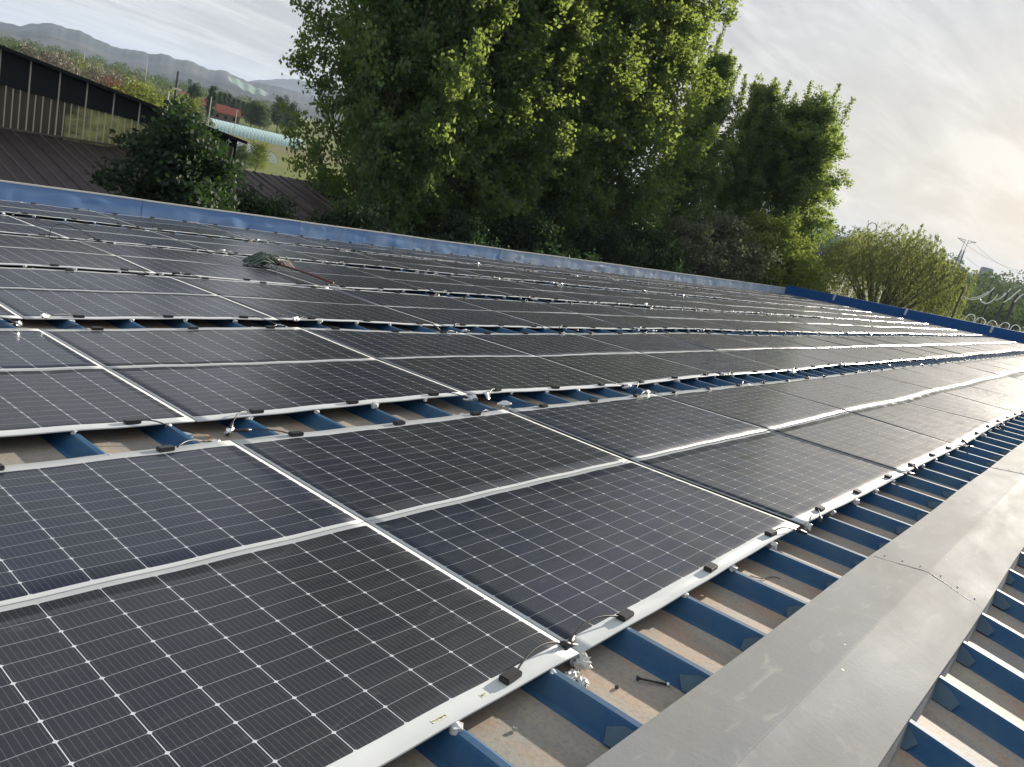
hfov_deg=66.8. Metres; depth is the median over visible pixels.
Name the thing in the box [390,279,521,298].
solar panel
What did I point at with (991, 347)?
solar panel
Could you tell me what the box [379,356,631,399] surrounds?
solar panel
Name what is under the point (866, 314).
solar panel
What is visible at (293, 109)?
field tree
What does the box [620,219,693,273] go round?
understorey shrub
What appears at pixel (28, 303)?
solar panel
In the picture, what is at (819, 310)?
solar panel
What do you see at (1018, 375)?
solar panel
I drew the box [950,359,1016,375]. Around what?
solar panel
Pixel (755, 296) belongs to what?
solar panel
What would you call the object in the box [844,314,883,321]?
solar panel
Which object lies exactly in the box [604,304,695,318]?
solar panel
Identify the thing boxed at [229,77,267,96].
hillside netting
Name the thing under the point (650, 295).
solar panel
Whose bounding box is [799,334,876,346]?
solar panel
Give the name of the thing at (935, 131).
sky
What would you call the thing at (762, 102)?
poplar tree
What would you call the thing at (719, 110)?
poplar tree
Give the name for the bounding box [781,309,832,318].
solar panel
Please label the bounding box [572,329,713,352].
solar panel
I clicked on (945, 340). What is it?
solar panel
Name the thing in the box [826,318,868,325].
solar panel
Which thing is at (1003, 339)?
solar panel
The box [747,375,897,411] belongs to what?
solar panel
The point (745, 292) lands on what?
solar panel
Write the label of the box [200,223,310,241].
solar panel
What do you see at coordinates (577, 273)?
solar panel
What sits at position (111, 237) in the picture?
solar panel
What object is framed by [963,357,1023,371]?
solar panel
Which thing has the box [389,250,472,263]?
solar panel
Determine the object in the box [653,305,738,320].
solar panel
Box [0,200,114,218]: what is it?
solar panel
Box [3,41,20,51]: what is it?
field tree
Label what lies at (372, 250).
solar panel
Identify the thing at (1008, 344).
solar panel
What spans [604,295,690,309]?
solar panel
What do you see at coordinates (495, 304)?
solar panel
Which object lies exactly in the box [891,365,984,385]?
solar panel
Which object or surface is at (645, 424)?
solar panel
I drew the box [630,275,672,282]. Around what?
solar panel
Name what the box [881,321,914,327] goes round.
solar panel
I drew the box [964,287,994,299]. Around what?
bent pipe
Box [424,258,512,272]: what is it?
solar panel
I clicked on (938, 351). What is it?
solar panel
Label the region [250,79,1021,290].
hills
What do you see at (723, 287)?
solar panel
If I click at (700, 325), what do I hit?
solar panel
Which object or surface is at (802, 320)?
solar panel
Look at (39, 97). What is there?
open shed
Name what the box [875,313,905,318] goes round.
solar panel
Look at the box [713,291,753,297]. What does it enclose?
solar panel
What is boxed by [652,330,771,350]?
solar panel
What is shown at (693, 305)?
solar panel
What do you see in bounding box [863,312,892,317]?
solar panel
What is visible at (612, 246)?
understorey shrub
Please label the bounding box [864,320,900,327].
solar panel
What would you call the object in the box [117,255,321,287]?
solar panel
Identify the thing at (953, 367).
solar panel
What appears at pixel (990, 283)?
wood
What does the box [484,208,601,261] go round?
understorey shrub
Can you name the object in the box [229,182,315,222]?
broadleaf shrub
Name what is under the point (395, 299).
solar panel
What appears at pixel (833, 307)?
solar panel
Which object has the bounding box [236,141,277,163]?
polytunnel
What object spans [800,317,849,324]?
solar panel
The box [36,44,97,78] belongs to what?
blossom tree
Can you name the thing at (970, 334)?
solar panel
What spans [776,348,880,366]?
solar panel
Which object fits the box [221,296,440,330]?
solar panel
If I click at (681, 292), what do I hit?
solar panel
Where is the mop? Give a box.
[242,251,333,283]
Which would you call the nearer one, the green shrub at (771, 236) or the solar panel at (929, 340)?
the solar panel at (929, 340)
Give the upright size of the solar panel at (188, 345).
0.134 m
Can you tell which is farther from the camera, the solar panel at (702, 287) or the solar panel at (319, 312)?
the solar panel at (702, 287)
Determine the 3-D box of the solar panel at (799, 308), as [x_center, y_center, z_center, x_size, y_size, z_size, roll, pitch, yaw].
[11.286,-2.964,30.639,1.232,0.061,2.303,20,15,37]
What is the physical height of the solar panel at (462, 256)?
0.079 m
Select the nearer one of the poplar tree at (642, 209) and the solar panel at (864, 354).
the solar panel at (864, 354)
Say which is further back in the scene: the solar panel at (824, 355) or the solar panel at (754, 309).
the solar panel at (754, 309)
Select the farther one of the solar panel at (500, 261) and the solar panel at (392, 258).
the solar panel at (500, 261)
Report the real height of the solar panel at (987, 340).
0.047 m
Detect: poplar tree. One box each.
[271,0,519,235]
[313,0,584,236]
[460,0,644,247]
[509,0,657,251]
[528,0,703,237]
[579,0,742,237]
[640,22,744,236]
[696,72,797,223]
[721,80,855,267]
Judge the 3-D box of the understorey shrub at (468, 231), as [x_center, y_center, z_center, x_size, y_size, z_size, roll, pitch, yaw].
[-2.310,-3.973,31.531,5.685,6.137,5.925,26,19,36]
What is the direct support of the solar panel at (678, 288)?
on the warehouse
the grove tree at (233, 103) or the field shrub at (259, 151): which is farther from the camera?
the grove tree at (233, 103)
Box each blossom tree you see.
[13,40,74,69]
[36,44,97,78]
[78,61,122,86]
[79,56,107,82]
[104,69,151,95]
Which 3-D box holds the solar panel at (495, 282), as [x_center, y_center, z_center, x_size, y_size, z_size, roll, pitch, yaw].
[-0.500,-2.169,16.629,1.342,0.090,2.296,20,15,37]
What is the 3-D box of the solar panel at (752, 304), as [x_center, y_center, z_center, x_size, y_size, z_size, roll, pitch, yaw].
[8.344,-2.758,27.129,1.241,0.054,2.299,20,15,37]
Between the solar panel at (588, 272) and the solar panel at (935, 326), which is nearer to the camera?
the solar panel at (588, 272)
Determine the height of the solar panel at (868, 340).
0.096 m
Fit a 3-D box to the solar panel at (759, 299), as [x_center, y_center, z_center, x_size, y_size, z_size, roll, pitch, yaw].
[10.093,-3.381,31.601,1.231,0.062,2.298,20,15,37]
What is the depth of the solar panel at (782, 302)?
33.13 m
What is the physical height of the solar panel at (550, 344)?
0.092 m
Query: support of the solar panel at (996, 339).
on the warehouse
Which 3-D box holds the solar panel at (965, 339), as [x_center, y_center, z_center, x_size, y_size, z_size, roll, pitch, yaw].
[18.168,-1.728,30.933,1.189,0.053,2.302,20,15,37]
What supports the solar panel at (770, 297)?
on the warehouse
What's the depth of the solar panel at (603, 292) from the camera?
20.12 m
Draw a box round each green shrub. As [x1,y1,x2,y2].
[709,205,822,286]
[765,241,836,293]
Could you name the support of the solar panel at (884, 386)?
on the warehouse
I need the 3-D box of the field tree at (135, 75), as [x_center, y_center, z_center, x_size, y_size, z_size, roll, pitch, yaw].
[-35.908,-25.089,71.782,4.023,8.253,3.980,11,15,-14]
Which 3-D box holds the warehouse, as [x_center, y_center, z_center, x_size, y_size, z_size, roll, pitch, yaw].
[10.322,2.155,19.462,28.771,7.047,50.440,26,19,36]
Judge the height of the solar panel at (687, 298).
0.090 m
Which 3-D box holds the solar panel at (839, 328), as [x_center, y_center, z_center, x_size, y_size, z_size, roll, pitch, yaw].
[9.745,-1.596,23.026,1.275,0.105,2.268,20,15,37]
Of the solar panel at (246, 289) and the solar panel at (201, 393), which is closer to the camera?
the solar panel at (201, 393)
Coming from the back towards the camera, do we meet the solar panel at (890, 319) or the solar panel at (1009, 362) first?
the solar panel at (890, 319)
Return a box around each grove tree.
[216,91,223,104]
[222,93,227,105]
[227,93,232,106]
[229,98,237,108]
[236,99,241,110]
[240,101,245,116]
[242,103,248,118]
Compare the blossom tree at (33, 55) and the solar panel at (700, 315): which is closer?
the solar panel at (700, 315)
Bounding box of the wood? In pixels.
[799,219,1023,306]
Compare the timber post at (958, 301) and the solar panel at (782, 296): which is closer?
the solar panel at (782, 296)
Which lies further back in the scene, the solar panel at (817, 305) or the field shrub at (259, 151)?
the field shrub at (259, 151)
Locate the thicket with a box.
[900,302,1022,331]
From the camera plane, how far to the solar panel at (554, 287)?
18.28 m
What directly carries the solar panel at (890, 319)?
on the warehouse
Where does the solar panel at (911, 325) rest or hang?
on the warehouse
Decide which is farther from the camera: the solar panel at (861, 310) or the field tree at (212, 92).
the field tree at (212, 92)
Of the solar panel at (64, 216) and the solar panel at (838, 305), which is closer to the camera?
the solar panel at (64, 216)
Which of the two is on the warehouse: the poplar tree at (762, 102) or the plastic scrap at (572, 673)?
the plastic scrap at (572, 673)
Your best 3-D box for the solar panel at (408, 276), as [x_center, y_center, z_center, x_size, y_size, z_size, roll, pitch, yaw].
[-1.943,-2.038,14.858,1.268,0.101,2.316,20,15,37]
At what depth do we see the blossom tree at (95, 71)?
61.37 m
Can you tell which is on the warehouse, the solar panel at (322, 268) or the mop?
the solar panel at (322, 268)
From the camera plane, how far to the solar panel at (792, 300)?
37.79 m
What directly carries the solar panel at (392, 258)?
on the warehouse
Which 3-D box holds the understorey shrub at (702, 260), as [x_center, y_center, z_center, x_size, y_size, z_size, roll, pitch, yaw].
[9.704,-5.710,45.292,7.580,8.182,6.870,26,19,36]
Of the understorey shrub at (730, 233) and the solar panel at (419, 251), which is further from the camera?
the understorey shrub at (730, 233)
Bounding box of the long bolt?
[636,675,669,686]
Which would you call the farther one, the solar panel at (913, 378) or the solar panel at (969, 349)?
the solar panel at (969, 349)
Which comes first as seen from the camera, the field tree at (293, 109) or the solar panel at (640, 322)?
the solar panel at (640, 322)
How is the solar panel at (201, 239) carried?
on the warehouse
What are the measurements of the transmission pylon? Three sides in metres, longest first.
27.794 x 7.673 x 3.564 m
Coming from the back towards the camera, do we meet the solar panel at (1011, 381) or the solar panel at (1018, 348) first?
the solar panel at (1018, 348)
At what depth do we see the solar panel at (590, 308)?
14.92 m
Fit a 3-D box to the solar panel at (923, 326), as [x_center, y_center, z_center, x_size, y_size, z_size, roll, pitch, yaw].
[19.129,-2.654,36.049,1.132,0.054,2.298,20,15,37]
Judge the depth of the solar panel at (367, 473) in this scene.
4.44 m
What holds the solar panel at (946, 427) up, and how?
on the warehouse
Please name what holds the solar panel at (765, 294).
on the warehouse
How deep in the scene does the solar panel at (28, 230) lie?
11.09 m
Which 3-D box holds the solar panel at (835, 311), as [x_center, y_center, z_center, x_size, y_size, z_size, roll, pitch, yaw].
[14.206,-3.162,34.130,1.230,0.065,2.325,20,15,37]
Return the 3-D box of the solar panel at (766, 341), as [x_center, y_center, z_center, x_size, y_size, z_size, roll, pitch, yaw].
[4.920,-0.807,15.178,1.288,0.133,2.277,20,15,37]
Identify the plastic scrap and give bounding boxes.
[564,668,579,680]
[570,651,592,670]
[576,674,589,687]
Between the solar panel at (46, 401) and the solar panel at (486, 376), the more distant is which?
the solar panel at (486, 376)
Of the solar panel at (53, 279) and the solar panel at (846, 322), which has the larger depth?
the solar panel at (846, 322)
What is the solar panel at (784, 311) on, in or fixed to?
on the warehouse
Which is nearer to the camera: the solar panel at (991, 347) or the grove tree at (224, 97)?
the solar panel at (991, 347)
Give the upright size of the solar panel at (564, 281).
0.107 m
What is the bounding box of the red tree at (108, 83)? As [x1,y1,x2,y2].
[95,73,140,99]
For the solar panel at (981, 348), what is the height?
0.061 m
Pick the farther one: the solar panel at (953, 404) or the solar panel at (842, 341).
the solar panel at (842, 341)
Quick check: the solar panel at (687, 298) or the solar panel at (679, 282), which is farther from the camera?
the solar panel at (679, 282)
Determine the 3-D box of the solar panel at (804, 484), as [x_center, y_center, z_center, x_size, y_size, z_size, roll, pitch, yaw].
[2.030,0.624,5.730,1.244,0.099,2.351,20,15,37]
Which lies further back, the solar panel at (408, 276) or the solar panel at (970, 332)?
the solar panel at (970, 332)
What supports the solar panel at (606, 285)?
on the warehouse
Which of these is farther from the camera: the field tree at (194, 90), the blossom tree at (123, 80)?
the field tree at (194, 90)
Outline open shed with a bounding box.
[0,45,247,158]
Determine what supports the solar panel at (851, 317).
on the warehouse
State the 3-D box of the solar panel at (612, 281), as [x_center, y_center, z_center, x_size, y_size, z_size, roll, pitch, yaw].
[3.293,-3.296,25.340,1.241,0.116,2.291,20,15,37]
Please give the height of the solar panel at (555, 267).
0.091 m
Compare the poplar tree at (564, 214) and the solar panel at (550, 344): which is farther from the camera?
the poplar tree at (564, 214)
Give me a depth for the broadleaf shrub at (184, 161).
19.92 m
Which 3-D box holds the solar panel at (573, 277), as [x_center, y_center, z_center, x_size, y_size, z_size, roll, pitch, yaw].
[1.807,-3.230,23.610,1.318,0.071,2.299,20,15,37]
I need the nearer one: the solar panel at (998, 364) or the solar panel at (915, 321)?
the solar panel at (998, 364)
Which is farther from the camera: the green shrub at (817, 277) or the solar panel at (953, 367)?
the green shrub at (817, 277)
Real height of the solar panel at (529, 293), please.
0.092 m
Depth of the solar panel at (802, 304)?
35.04 m
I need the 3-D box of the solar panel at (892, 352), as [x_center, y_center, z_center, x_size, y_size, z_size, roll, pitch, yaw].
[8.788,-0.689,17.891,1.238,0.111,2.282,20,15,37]
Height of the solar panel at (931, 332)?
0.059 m
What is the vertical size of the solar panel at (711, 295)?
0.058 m
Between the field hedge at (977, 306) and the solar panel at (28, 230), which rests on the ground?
the field hedge at (977, 306)
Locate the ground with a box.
[15,43,1023,331]
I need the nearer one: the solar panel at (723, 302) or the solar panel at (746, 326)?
the solar panel at (746, 326)
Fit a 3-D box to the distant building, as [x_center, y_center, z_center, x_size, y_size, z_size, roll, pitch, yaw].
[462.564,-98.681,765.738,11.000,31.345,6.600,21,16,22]
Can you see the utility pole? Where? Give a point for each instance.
(176, 86)
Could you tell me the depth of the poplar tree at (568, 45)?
33.44 m
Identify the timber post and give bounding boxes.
[951,287,964,317]
[978,291,993,323]
[993,292,1008,325]
[1001,300,1013,327]
[1003,294,1018,328]
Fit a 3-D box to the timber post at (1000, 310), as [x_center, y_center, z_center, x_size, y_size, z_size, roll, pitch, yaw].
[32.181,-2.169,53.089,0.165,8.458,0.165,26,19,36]
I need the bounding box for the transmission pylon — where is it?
[950,238,975,275]
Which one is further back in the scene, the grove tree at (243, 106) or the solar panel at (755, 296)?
the grove tree at (243, 106)
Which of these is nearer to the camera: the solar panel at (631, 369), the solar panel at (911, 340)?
the solar panel at (631, 369)
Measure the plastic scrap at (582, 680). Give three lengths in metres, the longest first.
0.064 x 0.049 x 0.033 m
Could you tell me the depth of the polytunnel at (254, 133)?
173.05 m
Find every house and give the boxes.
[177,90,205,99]
[210,104,240,123]
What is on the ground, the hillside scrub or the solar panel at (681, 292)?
the hillside scrub
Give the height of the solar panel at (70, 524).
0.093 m
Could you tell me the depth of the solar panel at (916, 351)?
19.61 m
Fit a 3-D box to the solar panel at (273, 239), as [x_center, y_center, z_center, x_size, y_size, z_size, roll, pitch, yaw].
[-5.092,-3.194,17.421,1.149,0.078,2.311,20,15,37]
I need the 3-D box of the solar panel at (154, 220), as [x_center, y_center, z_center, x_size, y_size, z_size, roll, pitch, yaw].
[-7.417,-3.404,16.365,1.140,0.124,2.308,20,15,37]
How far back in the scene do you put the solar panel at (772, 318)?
21.88 m
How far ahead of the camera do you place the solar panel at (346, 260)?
15.69 m
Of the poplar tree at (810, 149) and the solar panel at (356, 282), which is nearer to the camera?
the solar panel at (356, 282)
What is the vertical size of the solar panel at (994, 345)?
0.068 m
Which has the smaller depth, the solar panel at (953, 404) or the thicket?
the solar panel at (953, 404)
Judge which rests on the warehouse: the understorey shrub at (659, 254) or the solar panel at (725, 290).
the solar panel at (725, 290)
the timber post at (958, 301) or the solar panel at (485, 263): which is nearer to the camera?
the solar panel at (485, 263)
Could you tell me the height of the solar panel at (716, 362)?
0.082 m
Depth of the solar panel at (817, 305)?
36.75 m
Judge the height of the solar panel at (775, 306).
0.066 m
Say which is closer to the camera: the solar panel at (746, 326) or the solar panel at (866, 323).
the solar panel at (746, 326)
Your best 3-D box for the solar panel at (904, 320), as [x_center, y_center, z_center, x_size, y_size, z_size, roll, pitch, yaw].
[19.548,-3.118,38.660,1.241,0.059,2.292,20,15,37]
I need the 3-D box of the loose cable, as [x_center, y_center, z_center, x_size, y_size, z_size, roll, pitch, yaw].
[-6.165,-2.120,11.044,0.699,0.146,0.438,8,16,-24]
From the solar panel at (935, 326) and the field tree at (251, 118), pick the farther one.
the field tree at (251, 118)
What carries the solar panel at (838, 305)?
on the warehouse
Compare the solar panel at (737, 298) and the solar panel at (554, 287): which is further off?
the solar panel at (737, 298)
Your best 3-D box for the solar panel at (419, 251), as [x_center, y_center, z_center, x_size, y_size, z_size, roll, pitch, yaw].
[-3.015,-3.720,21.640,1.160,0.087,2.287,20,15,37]
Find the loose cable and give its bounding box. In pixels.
[49,224,100,242]
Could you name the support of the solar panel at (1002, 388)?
on the warehouse
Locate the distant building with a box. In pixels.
[979,267,993,277]
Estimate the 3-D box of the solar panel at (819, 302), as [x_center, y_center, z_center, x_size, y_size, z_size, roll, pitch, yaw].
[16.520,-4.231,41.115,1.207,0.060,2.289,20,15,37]
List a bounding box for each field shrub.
[234,142,255,169]
[245,137,272,171]
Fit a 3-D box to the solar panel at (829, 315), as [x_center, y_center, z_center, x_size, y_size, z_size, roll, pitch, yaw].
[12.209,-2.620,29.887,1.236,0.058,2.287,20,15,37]
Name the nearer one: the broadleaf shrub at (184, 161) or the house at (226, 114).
the broadleaf shrub at (184, 161)
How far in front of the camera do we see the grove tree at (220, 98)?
291.77 m
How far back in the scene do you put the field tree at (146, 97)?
56.19 m
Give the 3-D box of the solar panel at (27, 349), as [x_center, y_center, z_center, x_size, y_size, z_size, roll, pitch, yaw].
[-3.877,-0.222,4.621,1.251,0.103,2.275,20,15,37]
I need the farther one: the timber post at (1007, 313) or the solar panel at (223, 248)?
the timber post at (1007, 313)
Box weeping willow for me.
[818,221,978,318]
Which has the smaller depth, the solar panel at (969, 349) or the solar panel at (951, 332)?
the solar panel at (969, 349)
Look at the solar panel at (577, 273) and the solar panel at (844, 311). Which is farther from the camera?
the solar panel at (844, 311)
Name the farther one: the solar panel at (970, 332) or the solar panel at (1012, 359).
the solar panel at (970, 332)
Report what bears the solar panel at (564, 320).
on the warehouse
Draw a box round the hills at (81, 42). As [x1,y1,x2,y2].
[0,22,349,128]
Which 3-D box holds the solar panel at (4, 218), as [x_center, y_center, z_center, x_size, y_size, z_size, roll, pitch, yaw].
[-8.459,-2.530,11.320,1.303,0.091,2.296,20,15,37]
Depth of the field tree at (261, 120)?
225.68 m
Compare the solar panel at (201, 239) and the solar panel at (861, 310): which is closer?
the solar panel at (201, 239)
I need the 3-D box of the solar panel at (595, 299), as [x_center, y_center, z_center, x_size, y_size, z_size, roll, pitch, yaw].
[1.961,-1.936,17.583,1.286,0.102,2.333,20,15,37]
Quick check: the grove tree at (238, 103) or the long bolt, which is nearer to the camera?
the long bolt
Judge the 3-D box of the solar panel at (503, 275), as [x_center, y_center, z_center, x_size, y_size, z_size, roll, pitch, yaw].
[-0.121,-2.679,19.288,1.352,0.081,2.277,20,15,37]
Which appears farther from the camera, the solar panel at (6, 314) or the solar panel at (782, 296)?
the solar panel at (782, 296)
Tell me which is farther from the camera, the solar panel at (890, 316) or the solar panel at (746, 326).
the solar panel at (890, 316)
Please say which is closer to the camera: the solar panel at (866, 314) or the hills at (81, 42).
the solar panel at (866, 314)
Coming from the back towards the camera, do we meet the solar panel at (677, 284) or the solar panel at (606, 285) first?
the solar panel at (677, 284)
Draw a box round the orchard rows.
[0,41,215,127]
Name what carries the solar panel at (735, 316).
on the warehouse
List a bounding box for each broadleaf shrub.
[84,87,249,211]
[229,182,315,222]
[305,195,395,232]
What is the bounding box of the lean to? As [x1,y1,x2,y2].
[0,129,394,233]
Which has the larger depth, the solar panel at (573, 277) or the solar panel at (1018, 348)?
the solar panel at (1018, 348)
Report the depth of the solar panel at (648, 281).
29.64 m
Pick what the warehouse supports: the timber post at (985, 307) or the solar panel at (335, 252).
the solar panel at (335, 252)
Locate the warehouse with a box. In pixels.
[0,180,1023,766]
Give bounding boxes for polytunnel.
[203,117,304,150]
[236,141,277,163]
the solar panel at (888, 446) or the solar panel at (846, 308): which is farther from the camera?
the solar panel at (846, 308)
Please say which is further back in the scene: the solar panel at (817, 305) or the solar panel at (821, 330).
the solar panel at (817, 305)
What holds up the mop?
on the solar panel at (322, 268)
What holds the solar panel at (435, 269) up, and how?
on the warehouse
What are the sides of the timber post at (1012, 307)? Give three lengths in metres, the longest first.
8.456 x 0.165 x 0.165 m
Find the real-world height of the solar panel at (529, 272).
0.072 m
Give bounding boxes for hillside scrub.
[0,33,295,120]
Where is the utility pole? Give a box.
[170,71,181,105]
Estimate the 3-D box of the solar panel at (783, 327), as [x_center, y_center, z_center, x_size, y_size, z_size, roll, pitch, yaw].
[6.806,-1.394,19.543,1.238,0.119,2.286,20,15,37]
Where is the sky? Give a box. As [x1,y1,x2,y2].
[0,0,1023,284]
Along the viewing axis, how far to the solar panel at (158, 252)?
11.19 m
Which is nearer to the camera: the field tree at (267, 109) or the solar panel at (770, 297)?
the solar panel at (770, 297)
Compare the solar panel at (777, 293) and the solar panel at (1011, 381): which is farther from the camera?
the solar panel at (777, 293)
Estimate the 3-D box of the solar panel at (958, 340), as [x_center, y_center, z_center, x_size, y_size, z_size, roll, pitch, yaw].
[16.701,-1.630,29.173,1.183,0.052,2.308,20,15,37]
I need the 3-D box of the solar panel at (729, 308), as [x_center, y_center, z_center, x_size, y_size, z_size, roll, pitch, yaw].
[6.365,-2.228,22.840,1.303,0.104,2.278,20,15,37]
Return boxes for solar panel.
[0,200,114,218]
[0,206,140,227]
[0,212,33,225]
[0,222,69,239]
[0,234,115,255]
[0,246,156,275]
[0,267,215,294]
[0,288,278,326]
[0,304,22,322]
[0,320,102,369]
[0,367,194,437]
[0,439,363,606]
[0,522,578,766]
[11,216,176,239]
[37,226,214,253]
[40,324,374,367]
[78,240,264,268]
[98,212,218,229]
[106,359,477,435]
[117,219,252,241]
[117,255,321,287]
[151,230,289,250]
[169,272,378,305]
[179,240,327,262]
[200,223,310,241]
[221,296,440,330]
[227,231,338,248]
[227,251,381,277]
[232,410,628,521]
[263,240,380,260]
[272,270,433,291]
[292,235,384,249]
[298,252,419,272]
[302,326,533,358]
[315,242,410,256]
[332,288,490,310]
[346,266,469,284]
[353,250,453,267]
[363,243,446,256]
[367,461,806,653]
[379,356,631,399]
[384,306,547,328]
[386,261,493,277]
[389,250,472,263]
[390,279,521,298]
[424,250,496,262]
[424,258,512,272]
[433,273,543,290]
[449,257,526,270]
[449,296,577,313]
[456,268,553,282]
[461,329,639,355]
[475,255,543,267]
[475,285,590,302]
[487,266,564,278]
[496,311,636,329]
[497,390,767,459]
[504,264,569,273]
[507,280,598,294]
[516,273,602,288]
[526,263,581,272]
[531,298,642,316]
[534,270,608,282]
[538,353,723,393]
[547,268,609,278]
[548,291,647,305]
[561,267,616,276]
[566,286,649,298]
[569,279,644,290]
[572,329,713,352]
[580,276,643,286]
[582,314,698,332]
[586,273,642,282]
[596,271,647,279]
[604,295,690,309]
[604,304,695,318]
[612,283,679,294]
[617,279,675,289]
[619,290,688,301]
[621,277,670,284]
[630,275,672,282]
[634,431,913,530]
[642,351,796,376]
[649,287,712,298]
[649,317,746,332]
[652,280,696,287]
[652,284,708,293]
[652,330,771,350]
[652,380,846,429]
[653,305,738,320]
[654,299,730,311]
[655,293,720,304]
[660,279,698,285]
[682,290,735,299]
[683,284,720,290]
[683,287,726,294]
[686,282,717,287]
[691,297,750,306]
[694,302,762,313]
[698,319,786,334]
[700,309,775,322]
[704,286,741,292]
[708,285,741,290]
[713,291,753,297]
[713,294,762,302]
[715,332,813,348]
[720,348,843,370]
[724,300,776,308]
[728,287,759,292]
[728,289,764,295]
[730,306,791,315]
[735,293,773,299]
[738,296,783,304]
[738,312,800,322]
[744,321,818,333]
[746,289,776,294]
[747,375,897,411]
[749,302,799,310]
[751,292,782,297]
[754,295,794,301]
[759,308,813,316]
[760,298,801,305]
[763,334,848,347]
[764,291,788,295]
[765,293,795,298]
[769,412,973,472]
[770,313,828,323]
[774,304,818,311]
[776,297,810,303]
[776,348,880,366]
[777,322,847,333]
[779,300,819,307]
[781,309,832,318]
[786,296,813,300]
[793,299,827,305]
[795,306,838,313]
[799,302,836,309]
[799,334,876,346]
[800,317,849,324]
[804,311,850,318]
[809,301,836,305]
[810,324,872,335]
[815,304,851,310]
[815,371,936,400]
[817,308,853,314]
[818,347,910,365]
[823,302,853,307]
[824,312,870,320]
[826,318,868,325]
[831,333,900,345]
[832,306,863,311]
[832,324,889,333]
[834,310,867,315]
[843,319,885,326]
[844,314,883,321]
[847,307,876,312]
[848,401,1000,446]
[849,311,881,316]
[853,346,933,362]
[855,325,905,333]
[856,335,921,345]
[857,365,962,389]
[859,315,898,322]
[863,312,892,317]
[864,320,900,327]
[873,316,909,322]
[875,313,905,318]
[879,327,922,334]
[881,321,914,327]
[881,346,951,360]
[884,335,938,345]
[887,317,920,323]
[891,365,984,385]
[892,327,934,334]
[893,322,929,328]
[898,318,930,323]
[902,391,1023,427]
[905,336,953,344]
[906,327,946,334]
[906,346,966,357]
[907,323,938,328]
[920,324,951,329]
[920,328,958,334]
[920,336,965,344]
[920,360,1000,378]
[924,345,980,355]
[932,325,957,329]
[934,336,974,343]
[935,329,967,335]
[937,386,1023,413]
[943,345,992,353]
[944,329,976,335]
[949,336,984,342]
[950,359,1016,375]
[956,330,986,335]
[958,344,1004,353]
[962,337,998,343]
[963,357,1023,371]
[964,379,1023,399]
[970,343,1013,351]
[971,337,1004,342]
[980,337,1011,342]
[980,343,1020,351]
[982,357,1023,367]
[988,337,1018,342]
[989,376,1023,387]
[990,343,1023,350]
[997,356,1023,362]
[999,343,1023,347]
[1006,372,1023,379]
[1008,355,1023,359]
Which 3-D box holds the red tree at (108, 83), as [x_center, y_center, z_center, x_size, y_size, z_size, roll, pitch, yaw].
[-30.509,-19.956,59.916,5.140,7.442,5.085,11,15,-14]
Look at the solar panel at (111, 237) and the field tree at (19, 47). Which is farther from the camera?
the field tree at (19, 47)
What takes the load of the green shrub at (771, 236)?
on the ground
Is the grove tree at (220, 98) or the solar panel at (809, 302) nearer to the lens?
the solar panel at (809, 302)
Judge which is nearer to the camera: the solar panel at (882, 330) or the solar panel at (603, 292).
the solar panel at (603, 292)
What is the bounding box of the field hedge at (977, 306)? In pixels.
[905,270,1023,330]
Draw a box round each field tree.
[3,40,40,56]
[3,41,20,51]
[39,47,70,70]
[56,55,103,79]
[112,66,148,92]
[113,75,195,108]
[126,76,156,97]
[183,94,201,116]
[184,79,205,112]
[204,86,218,117]
[243,97,260,126]
[253,102,268,129]
[261,106,271,130]
[269,93,290,129]
[281,98,299,129]
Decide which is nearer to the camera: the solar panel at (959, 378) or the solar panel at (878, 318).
the solar panel at (959, 378)
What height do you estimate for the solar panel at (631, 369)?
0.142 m
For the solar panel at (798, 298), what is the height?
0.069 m
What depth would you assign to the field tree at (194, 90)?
183.04 m
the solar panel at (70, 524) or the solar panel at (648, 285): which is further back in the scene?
the solar panel at (648, 285)
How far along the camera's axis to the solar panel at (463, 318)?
10.66 m
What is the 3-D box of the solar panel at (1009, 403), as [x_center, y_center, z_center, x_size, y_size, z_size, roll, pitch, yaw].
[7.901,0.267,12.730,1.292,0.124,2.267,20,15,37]
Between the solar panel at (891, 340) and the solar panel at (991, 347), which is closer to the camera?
the solar panel at (891, 340)
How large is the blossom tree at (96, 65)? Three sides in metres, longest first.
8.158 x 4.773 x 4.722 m
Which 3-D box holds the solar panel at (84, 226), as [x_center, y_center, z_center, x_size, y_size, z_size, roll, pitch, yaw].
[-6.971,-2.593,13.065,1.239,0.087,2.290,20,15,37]
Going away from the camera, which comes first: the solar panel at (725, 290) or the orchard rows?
the solar panel at (725, 290)
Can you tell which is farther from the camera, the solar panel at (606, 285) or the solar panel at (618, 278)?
the solar panel at (618, 278)
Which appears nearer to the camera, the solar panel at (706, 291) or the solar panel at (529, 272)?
the solar panel at (529, 272)
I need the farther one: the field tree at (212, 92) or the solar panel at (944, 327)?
the field tree at (212, 92)
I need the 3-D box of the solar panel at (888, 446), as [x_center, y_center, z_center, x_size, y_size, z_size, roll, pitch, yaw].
[3.529,0.536,7.491,1.290,0.087,2.305,20,15,37]
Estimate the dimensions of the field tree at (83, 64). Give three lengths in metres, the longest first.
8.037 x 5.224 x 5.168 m
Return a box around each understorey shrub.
[388,208,508,248]
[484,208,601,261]
[556,215,657,267]
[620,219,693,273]
[641,212,733,277]
[690,209,782,283]
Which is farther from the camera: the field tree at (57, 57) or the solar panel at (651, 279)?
the field tree at (57, 57)
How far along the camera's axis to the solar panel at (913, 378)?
13.48 m
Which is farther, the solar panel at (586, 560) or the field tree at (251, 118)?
the field tree at (251, 118)
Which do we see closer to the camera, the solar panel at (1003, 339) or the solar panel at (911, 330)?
the solar panel at (911, 330)
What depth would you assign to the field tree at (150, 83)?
94.12 m

